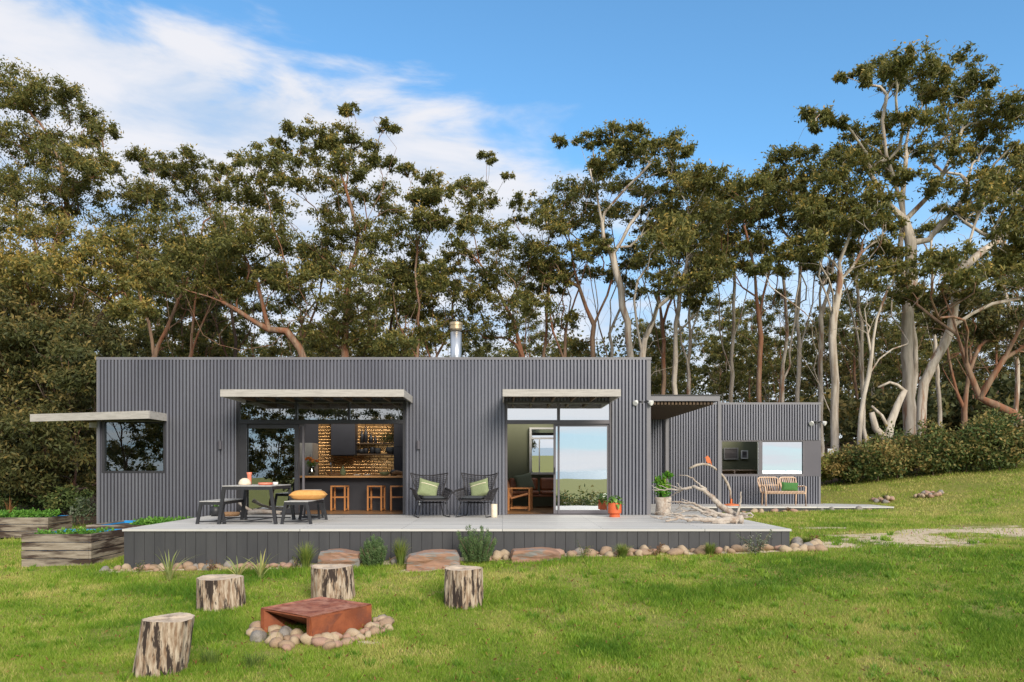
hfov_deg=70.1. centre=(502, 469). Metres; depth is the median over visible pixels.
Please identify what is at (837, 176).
gum tree
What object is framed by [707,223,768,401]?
gum tree
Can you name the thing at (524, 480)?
sofa cushion
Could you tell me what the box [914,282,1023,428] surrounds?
gum tree
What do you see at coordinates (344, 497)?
bar stool
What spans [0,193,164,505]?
gum tree
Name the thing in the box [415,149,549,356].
gum tree
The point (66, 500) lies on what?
garden shrub
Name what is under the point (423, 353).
forest tree
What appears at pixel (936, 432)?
hedge bush
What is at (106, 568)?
stone
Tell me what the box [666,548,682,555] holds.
stone
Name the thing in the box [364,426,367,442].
bottle
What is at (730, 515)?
driftwood
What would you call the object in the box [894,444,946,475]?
hedge bush
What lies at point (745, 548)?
stone
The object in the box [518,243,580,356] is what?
gum tree
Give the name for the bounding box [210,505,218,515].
pot plant
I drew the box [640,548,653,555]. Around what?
stone
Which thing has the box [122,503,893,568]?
timber deck
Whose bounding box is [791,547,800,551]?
stone
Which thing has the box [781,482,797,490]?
green cushion
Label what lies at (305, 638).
stone
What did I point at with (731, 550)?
stone
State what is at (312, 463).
flower vase
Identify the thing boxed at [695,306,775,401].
forest tree
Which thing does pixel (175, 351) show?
forest tree
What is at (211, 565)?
russet plant
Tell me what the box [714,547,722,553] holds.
stone
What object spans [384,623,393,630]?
stone
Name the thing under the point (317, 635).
stone
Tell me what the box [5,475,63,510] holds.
garden shrub
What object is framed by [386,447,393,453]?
kitchen pot
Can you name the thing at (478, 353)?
forest tree
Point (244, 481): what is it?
upturned bowl
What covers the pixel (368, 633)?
stone
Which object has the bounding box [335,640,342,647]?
stone
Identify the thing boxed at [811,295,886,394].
forest tree
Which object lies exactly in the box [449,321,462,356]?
chimney flue
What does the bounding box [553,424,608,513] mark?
sliding door
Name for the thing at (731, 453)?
picture
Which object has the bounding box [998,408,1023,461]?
hedge bush
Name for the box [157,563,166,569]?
stone
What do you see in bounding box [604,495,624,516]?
orange planter
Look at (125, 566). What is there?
stone
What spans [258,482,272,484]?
coral plate
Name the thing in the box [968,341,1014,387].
forest tree
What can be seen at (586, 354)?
forest tree
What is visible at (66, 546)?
raised garden bed
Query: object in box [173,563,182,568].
stone
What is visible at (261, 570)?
strap leaf plant
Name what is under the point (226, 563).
stone
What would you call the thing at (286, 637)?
stone
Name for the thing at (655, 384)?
forest tree
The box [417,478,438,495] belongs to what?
cushion
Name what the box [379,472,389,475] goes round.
green bowl
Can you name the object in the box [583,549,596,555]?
stone
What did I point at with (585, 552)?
sprig
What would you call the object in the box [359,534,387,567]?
rosemary bush
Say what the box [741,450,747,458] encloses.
picture
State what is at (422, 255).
gum tree
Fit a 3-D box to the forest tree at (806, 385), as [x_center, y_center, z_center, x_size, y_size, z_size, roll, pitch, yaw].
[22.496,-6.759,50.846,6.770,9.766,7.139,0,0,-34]
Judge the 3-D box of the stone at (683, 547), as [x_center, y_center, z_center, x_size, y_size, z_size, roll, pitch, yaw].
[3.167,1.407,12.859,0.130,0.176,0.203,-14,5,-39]
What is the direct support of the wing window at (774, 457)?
in the house
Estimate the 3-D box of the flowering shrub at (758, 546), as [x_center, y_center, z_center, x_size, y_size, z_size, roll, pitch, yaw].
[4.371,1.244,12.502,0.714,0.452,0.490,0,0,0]
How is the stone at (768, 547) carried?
on the lawn at (961, 485)
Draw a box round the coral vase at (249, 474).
[246,472,251,484]
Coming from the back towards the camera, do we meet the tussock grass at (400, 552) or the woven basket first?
the woven basket
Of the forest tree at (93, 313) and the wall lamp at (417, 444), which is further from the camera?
the forest tree at (93, 313)
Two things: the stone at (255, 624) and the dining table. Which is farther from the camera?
the dining table
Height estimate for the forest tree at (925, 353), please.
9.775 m
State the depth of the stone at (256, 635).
8.31 m
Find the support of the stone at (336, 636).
on the lawn at (961, 485)
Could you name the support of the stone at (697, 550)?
on the lawn at (961, 485)
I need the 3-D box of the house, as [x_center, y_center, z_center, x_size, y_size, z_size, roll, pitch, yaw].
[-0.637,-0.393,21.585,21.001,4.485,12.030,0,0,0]
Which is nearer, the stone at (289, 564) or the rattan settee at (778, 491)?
the stone at (289, 564)
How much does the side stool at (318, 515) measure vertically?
0.627 m
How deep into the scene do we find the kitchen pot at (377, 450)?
22.09 m
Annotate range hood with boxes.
[331,424,357,455]
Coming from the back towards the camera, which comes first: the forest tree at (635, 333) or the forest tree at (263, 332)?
the forest tree at (635, 333)
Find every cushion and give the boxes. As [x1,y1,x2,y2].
[289,490,327,499]
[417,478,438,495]
[469,478,488,495]
[513,472,534,490]
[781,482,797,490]
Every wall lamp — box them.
[218,441,221,448]
[416,441,419,448]
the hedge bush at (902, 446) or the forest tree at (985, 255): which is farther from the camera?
the forest tree at (985, 255)
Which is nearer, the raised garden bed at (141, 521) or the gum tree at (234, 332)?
the raised garden bed at (141, 521)
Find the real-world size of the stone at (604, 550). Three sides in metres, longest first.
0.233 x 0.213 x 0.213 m
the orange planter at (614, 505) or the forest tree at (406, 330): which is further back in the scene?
the forest tree at (406, 330)
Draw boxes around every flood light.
[633,400,653,405]
[809,421,826,425]
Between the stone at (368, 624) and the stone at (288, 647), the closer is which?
the stone at (288, 647)
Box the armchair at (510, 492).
[507,478,532,510]
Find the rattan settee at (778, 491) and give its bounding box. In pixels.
[757,477,806,505]
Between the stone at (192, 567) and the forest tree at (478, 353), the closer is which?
the stone at (192, 567)
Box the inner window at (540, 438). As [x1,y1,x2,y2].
[529,427,552,473]
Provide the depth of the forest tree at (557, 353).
55.84 m
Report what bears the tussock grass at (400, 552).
on the lawn at (961, 485)
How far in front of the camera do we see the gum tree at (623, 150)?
33.94 m
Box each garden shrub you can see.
[0,483,43,510]
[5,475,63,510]
[37,483,95,515]
[68,495,96,526]
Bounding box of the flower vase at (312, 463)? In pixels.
[305,457,318,474]
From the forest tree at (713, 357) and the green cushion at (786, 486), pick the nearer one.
the green cushion at (786, 486)
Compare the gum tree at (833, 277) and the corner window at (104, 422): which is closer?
the corner window at (104, 422)
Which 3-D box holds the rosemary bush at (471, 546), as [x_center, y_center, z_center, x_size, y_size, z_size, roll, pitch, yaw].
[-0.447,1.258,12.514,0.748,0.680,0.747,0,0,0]
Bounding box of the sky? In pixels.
[0,0,1023,440]
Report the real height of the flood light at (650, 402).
0.136 m
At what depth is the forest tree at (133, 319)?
60.98 m
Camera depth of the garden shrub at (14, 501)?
23.72 m
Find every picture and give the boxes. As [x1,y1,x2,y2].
[724,448,738,459]
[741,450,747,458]
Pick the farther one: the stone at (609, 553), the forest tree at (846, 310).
the forest tree at (846, 310)
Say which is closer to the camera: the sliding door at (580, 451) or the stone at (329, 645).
the stone at (329, 645)
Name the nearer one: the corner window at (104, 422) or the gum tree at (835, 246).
the corner window at (104, 422)
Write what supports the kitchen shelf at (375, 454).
attached to the house
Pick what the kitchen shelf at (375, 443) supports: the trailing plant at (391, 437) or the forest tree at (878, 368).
the trailing plant at (391, 437)
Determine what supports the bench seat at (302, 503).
on the timber deck
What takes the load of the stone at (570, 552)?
on the lawn at (961, 485)
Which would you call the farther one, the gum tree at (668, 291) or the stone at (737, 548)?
the gum tree at (668, 291)
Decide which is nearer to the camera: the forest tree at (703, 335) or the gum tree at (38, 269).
the gum tree at (38, 269)
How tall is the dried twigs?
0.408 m
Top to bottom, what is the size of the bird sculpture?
1.468 m
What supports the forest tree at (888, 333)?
on the lawn at (961, 485)
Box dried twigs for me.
[108,456,155,470]
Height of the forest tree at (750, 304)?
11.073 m
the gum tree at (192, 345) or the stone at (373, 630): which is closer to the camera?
the stone at (373, 630)
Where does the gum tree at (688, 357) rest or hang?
on the lawn at (961, 485)
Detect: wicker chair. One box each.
[410,472,452,517]
[453,473,498,517]
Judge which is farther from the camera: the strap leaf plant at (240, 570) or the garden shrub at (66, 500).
the garden shrub at (66, 500)
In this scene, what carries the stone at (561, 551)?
on the lawn at (961, 485)
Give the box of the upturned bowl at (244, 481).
[238,478,250,484]
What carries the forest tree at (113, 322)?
on the lawn at (961, 485)
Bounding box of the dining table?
[217,484,295,523]
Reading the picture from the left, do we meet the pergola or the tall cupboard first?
the tall cupboard
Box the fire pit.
[261,597,371,636]
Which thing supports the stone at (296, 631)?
on the lawn at (961, 485)
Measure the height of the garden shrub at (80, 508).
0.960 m
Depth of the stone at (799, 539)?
13.19 m
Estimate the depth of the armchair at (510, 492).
18.83 m
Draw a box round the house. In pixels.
[30,357,821,523]
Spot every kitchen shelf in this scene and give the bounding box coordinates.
[357,443,393,443]
[357,454,393,454]
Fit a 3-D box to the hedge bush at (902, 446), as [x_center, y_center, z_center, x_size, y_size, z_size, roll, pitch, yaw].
[14.024,-0.710,25.848,2.252,2.101,1.983,0,0,0]
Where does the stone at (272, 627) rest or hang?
on the lawn at (961, 485)
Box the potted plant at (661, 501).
[652,470,673,515]
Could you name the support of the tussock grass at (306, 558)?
on the lawn at (961, 485)
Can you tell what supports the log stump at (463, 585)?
on the lawn at (961, 485)
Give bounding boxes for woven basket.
[224,512,239,516]
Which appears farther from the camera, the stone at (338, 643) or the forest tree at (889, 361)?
the forest tree at (889, 361)
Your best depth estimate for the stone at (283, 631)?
8.37 m
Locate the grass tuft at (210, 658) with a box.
[197,644,223,665]
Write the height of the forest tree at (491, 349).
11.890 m
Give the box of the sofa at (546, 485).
[507,478,552,506]
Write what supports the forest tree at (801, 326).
on the lawn at (961, 485)
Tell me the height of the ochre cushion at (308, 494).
0.200 m
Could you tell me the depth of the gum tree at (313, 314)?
38.81 m
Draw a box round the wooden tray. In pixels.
[327,473,340,475]
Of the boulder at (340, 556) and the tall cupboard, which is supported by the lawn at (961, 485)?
the boulder at (340, 556)
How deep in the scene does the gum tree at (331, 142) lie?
34.22 m
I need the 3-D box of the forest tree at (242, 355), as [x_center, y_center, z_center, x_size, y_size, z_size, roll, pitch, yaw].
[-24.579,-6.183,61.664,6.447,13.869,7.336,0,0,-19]
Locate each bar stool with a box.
[330,485,348,510]
[367,485,385,510]
[390,485,402,510]
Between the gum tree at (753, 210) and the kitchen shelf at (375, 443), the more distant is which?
the gum tree at (753, 210)
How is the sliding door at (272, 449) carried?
in the house
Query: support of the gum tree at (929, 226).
on the lawn at (961, 485)
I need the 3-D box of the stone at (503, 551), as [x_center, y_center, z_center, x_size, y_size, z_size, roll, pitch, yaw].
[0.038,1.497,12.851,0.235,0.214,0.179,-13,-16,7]
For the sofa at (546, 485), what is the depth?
20.95 m
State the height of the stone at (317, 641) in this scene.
0.118 m
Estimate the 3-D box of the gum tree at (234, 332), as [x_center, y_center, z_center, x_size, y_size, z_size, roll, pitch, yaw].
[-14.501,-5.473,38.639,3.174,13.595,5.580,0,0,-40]
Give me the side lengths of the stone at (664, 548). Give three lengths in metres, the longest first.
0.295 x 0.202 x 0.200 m
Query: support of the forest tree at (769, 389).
on the lawn at (961, 485)
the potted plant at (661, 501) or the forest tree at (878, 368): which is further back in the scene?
the forest tree at (878, 368)
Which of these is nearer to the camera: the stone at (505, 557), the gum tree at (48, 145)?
the stone at (505, 557)
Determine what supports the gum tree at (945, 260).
on the lawn at (961, 485)
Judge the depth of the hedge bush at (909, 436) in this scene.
26.42 m
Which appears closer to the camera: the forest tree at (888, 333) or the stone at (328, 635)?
the stone at (328, 635)
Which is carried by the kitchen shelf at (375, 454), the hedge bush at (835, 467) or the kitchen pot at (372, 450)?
the kitchen pot at (372, 450)
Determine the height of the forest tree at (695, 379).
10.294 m
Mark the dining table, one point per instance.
(246, 488)
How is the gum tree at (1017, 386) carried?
on the lawn at (961, 485)
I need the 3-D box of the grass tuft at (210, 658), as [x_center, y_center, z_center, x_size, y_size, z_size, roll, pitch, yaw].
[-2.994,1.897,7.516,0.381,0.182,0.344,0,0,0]
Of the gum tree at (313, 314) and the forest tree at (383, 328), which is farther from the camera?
the forest tree at (383, 328)
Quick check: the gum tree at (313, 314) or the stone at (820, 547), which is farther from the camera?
the gum tree at (313, 314)
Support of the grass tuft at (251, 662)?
on the lawn at (961, 485)
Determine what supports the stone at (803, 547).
on the lawn at (961, 485)
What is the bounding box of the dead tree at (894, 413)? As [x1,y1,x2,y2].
[869,381,907,441]
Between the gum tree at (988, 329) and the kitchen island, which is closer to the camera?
the kitchen island
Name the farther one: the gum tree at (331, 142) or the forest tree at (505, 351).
the forest tree at (505, 351)
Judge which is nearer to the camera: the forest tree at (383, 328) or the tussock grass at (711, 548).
the tussock grass at (711, 548)
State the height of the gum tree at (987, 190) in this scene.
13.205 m
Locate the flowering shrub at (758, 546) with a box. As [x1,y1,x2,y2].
[737,531,772,553]
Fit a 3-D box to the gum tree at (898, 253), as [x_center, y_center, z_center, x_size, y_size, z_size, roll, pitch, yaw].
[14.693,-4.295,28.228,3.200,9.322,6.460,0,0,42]
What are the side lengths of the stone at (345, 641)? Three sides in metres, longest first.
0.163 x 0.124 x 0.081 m
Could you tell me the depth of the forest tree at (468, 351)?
52.74 m
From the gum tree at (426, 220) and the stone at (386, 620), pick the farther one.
the gum tree at (426, 220)
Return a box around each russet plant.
[206,559,219,571]
[648,544,664,555]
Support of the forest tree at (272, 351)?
on the lawn at (961, 485)
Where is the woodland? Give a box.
[51,308,1023,487]
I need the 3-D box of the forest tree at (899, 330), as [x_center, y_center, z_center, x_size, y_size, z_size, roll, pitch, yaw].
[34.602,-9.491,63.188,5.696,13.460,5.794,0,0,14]
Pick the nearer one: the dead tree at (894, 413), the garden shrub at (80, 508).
the garden shrub at (80, 508)
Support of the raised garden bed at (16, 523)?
on the lawn at (961, 485)
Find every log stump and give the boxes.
[132,612,194,677]
[196,574,245,611]
[311,564,354,599]
[444,565,483,609]
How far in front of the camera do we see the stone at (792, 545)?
12.73 m
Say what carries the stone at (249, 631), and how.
on the lawn at (961, 485)
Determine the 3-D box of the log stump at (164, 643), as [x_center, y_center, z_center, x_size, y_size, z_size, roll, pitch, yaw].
[-3.374,1.755,7.282,0.589,0.588,0.516,0,0,0]
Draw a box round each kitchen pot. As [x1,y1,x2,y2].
[370,447,374,453]
[375,448,380,453]
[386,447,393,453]
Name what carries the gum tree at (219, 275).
on the lawn at (961, 485)
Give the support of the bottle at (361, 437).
on the kitchen shelf at (375, 443)
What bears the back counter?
on the house
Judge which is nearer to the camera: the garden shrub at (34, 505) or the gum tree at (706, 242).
the garden shrub at (34, 505)
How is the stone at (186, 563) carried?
on the lawn at (961, 485)
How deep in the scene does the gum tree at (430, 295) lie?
36.86 m
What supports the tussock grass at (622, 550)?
on the lawn at (961, 485)
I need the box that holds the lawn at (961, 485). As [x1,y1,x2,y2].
[0,438,1023,681]
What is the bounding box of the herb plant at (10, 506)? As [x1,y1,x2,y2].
[2,498,14,511]
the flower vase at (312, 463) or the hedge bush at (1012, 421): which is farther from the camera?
the hedge bush at (1012, 421)
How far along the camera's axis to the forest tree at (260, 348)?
49.55 m
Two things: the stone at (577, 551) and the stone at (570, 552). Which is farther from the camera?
the stone at (577, 551)
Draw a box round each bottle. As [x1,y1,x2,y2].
[340,466,345,475]
[360,429,363,442]
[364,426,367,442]
[369,433,372,442]
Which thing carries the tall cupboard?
on the house
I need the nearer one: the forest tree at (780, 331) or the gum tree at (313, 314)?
the gum tree at (313, 314)
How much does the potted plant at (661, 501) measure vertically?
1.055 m
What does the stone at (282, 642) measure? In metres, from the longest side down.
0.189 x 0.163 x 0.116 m
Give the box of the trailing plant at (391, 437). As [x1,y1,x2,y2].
[378,432,393,442]
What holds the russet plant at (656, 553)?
on the lawn at (961, 485)
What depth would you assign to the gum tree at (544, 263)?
36.83 m
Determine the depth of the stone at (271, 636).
8.21 m
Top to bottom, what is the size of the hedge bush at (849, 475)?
1.400 m
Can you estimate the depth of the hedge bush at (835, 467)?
26.16 m
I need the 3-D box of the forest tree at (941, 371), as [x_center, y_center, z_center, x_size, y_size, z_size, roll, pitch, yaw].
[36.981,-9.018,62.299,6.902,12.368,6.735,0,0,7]
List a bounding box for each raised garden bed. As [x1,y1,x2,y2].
[0,507,71,537]
[21,526,123,566]
[86,515,193,528]
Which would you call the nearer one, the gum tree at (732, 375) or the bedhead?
the bedhead
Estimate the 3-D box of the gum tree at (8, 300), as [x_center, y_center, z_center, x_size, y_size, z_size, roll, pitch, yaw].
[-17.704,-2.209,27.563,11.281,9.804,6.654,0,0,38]
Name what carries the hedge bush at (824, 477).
on the lawn at (961, 485)
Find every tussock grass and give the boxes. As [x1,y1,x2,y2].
[294,541,317,568]
[391,536,410,565]
[610,542,630,557]
[699,541,716,554]
[801,536,814,542]
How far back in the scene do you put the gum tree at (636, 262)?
34.93 m
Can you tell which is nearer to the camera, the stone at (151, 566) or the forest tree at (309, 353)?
the stone at (151, 566)
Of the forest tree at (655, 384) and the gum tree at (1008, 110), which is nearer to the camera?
the gum tree at (1008, 110)
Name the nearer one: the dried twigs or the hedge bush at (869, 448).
the dried twigs
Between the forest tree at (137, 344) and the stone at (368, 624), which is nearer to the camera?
the stone at (368, 624)
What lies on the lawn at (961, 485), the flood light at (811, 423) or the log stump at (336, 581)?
the log stump at (336, 581)
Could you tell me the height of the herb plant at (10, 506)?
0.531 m
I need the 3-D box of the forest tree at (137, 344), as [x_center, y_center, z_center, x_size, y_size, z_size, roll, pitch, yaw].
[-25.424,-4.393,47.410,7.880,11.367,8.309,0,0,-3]
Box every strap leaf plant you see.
[154,549,191,580]
[214,556,249,574]
[243,549,284,578]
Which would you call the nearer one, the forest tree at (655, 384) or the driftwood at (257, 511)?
the driftwood at (257, 511)
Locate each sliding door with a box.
[247,424,298,513]
[299,424,304,513]
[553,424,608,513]
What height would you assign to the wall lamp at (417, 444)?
0.200 m
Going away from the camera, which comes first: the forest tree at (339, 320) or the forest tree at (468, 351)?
the forest tree at (468, 351)
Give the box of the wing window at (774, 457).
[721,440,803,475]
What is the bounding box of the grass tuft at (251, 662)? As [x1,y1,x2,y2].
[236,650,270,668]
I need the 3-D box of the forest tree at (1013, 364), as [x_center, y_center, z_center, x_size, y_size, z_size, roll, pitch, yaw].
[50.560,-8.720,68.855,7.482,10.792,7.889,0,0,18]
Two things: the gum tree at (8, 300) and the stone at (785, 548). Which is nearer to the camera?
the stone at (785, 548)
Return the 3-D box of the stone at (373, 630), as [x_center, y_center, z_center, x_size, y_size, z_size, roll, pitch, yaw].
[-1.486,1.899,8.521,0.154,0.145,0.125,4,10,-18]
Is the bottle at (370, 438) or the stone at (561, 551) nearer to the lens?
the stone at (561, 551)
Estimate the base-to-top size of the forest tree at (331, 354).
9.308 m
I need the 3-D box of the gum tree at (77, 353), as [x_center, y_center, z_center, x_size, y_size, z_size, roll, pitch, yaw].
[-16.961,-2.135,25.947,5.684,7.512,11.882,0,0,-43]
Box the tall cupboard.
[394,424,402,470]
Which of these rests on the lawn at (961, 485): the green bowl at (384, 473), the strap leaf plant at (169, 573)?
the strap leaf plant at (169, 573)
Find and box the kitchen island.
[300,476,402,509]
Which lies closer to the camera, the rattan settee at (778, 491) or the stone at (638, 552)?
the stone at (638, 552)
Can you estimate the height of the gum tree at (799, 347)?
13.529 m
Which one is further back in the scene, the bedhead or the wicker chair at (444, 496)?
the bedhead
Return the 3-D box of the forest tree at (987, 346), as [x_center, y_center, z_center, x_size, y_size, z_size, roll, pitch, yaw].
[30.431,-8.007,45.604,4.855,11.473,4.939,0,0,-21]
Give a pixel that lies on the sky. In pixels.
(460, 78)
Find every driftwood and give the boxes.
[238,502,281,514]
[648,475,753,523]
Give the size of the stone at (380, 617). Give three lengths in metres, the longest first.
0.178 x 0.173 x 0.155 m
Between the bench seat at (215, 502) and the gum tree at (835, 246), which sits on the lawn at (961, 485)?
the gum tree at (835, 246)
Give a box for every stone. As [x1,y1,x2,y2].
[99,566,109,571]
[122,564,131,570]
[140,564,149,570]
[149,564,157,569]
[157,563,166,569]
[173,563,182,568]
[183,561,193,568]
[184,565,196,570]
[202,563,213,570]
[223,561,232,567]
[246,627,254,636]
[250,621,260,627]
[250,630,267,641]
[264,632,283,643]
[268,624,281,632]
[269,637,281,647]
[278,627,289,636]
[278,640,294,648]
[282,644,291,650]
[283,562,292,567]
[284,635,290,640]
[290,628,303,635]
[290,636,299,644]
[300,633,311,644]
[311,634,321,640]
[311,637,327,646]
[321,632,337,640]
[322,641,335,650]
[331,632,339,639]
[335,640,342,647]
[341,638,352,644]
[342,633,350,638]
[343,628,360,636]
[355,633,365,640]
[364,622,380,627]
[365,630,371,637]
[369,626,381,635]
[376,615,385,621]
[378,617,393,626]
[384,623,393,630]
[492,550,502,559]
[501,549,510,557]
[502,554,508,559]
[556,549,564,555]
[566,550,576,556]
[575,548,583,554]
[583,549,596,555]
[599,546,611,554]
[604,551,613,556]
[634,549,642,555]
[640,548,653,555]
[659,545,669,552]
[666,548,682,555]
[677,545,687,551]
[694,545,706,554]
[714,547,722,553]
[727,548,735,553]
[731,544,742,551]
[742,544,749,551]
[762,544,773,549]
[779,545,792,551]
[789,543,798,547]
[790,537,803,543]
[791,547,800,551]
[799,544,807,550]
[807,545,815,550]
[814,544,827,550]
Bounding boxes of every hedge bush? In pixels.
[821,443,868,482]
[821,450,847,483]
[833,446,889,481]
[841,432,910,481]
[870,421,927,477]
[891,428,920,451]
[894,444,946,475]
[899,418,966,475]
[922,429,979,472]
[935,422,996,471]
[953,410,1018,470]
[963,407,1016,430]
[967,424,1023,469]
[985,409,1023,467]
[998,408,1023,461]
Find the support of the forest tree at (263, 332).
on the lawn at (961, 485)
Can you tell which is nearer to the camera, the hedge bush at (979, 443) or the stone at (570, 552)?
the stone at (570, 552)
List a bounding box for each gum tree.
[0,55,125,409]
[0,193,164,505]
[0,277,110,509]
[0,302,142,513]
[79,142,256,356]
[127,168,322,356]
[165,225,231,356]
[199,251,267,356]
[224,101,428,356]
[263,243,335,356]
[358,247,429,351]
[361,161,461,356]
[404,258,468,356]
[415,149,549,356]
[516,173,633,356]
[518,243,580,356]
[525,228,612,356]
[550,118,698,356]
[580,239,650,356]
[621,219,691,394]
[628,158,739,372]
[653,166,763,394]
[657,204,723,394]
[693,159,801,401]
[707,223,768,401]
[743,139,916,454]
[754,142,840,401]
[771,193,838,401]
[790,233,858,456]
[793,35,1023,440]
[823,197,895,442]
[829,244,925,450]
[887,238,1023,425]
[900,201,969,425]
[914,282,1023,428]
[916,145,1023,434]
[976,253,1023,426]
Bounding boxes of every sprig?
[134,561,146,572]
[292,555,300,569]
[577,543,592,557]
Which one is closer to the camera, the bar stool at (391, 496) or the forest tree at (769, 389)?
the bar stool at (391, 496)
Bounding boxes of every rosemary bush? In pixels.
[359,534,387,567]
[456,524,497,563]
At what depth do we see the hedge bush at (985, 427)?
24.58 m
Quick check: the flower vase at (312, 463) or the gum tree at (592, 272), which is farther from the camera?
the gum tree at (592, 272)
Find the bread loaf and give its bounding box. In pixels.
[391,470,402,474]
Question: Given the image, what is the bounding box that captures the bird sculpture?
[689,456,738,505]
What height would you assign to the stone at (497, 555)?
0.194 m
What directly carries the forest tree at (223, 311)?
on the lawn at (961, 485)
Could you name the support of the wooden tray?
on the kitchen island
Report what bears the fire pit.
on the lawn at (961, 485)
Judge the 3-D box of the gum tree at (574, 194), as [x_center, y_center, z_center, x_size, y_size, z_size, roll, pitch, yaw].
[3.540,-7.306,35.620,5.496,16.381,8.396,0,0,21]
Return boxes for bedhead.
[722,470,756,473]
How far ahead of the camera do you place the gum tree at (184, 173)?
37.95 m
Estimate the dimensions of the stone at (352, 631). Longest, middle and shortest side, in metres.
0.226 x 0.163 x 0.137 m
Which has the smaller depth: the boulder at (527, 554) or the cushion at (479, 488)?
the boulder at (527, 554)
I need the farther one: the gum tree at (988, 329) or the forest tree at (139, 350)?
the forest tree at (139, 350)
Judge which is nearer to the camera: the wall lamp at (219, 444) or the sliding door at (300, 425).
the wall lamp at (219, 444)
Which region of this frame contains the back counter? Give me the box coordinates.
[320,475,402,475]
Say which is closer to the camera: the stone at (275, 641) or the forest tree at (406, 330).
the stone at (275, 641)
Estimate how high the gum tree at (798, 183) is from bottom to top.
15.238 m
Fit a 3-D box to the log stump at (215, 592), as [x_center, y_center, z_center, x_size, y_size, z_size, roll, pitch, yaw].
[-3.879,1.703,10.097,0.634,0.470,0.636,0,0,0]
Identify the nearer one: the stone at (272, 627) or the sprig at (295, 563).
the stone at (272, 627)
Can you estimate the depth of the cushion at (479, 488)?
16.28 m
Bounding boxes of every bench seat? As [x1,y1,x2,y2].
[195,499,247,523]
[280,499,327,523]
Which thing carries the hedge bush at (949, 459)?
on the lawn at (961, 485)
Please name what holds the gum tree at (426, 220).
on the lawn at (961, 485)
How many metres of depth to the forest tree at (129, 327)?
50.41 m
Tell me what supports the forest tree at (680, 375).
on the lawn at (961, 485)
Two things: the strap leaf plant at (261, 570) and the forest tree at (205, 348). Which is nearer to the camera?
the strap leaf plant at (261, 570)
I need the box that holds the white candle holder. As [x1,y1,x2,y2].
[491,504,496,516]
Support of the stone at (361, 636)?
on the lawn at (961, 485)
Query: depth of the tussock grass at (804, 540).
13.16 m
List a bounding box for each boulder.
[318,548,363,567]
[406,549,459,570]
[510,547,560,562]
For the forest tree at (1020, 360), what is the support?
on the lawn at (961, 485)
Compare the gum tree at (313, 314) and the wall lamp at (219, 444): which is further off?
the gum tree at (313, 314)
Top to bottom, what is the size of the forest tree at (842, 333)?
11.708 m
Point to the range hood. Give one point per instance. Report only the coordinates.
(344, 439)
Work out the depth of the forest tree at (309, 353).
50.72 m
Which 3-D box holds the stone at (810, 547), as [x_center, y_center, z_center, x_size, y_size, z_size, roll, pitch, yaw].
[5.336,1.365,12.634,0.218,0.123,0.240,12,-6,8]
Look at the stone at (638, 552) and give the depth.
12.54 m
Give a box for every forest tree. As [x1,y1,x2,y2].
[0,267,58,410]
[57,300,123,399]
[80,296,145,349]
[82,233,251,356]
[89,317,164,356]
[93,294,178,354]
[126,341,165,356]
[129,235,242,356]
[141,248,253,356]
[168,284,226,354]
[180,284,266,356]
[193,328,246,356]
[203,292,326,356]
[245,317,310,356]
[281,312,326,356]
[289,288,389,356]
[303,310,365,353]
[319,342,352,356]
[333,285,434,355]
[377,323,408,351]
[401,345,434,356]
[442,336,494,356]
[462,333,500,356]
[473,343,500,356]
[498,347,533,356]
[505,308,551,356]
[542,335,579,356]
[569,351,603,356]
[621,315,701,394]
[622,318,680,373]
[646,335,699,394]
[651,363,691,394]
[655,337,704,394]
[678,293,768,401]
[693,326,764,401]
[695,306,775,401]
[706,297,774,400]
[744,333,788,401]
[747,290,812,401]
[773,304,876,437]
[779,321,828,385]
[808,253,892,437]
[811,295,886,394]
[836,289,927,396]
[850,330,900,401]
[864,280,961,433]
[879,297,929,377]
[886,313,959,385]
[889,308,977,385]
[919,311,976,385]
[922,243,1013,418]
[940,337,1014,390]
[965,250,1023,401]
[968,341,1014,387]
[999,303,1023,378]
[999,342,1023,386]
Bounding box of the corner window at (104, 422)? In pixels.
[102,419,164,472]
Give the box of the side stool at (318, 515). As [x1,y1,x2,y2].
[300,489,323,518]
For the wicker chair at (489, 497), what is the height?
0.992 m
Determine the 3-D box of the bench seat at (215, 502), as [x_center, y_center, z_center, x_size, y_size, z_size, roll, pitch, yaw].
[-5.665,0.829,14.775,0.583,0.450,1.250,0,0,0]
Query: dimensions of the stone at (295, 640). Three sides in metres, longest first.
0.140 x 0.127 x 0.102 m
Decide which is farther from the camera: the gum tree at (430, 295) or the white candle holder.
the gum tree at (430, 295)
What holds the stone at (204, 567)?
on the lawn at (961, 485)
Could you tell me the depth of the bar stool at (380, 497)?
18.90 m
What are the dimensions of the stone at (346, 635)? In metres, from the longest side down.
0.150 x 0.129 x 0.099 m
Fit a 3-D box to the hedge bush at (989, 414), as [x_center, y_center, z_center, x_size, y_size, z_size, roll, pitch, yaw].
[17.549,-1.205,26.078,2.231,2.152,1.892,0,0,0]
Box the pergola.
[651,395,721,511]

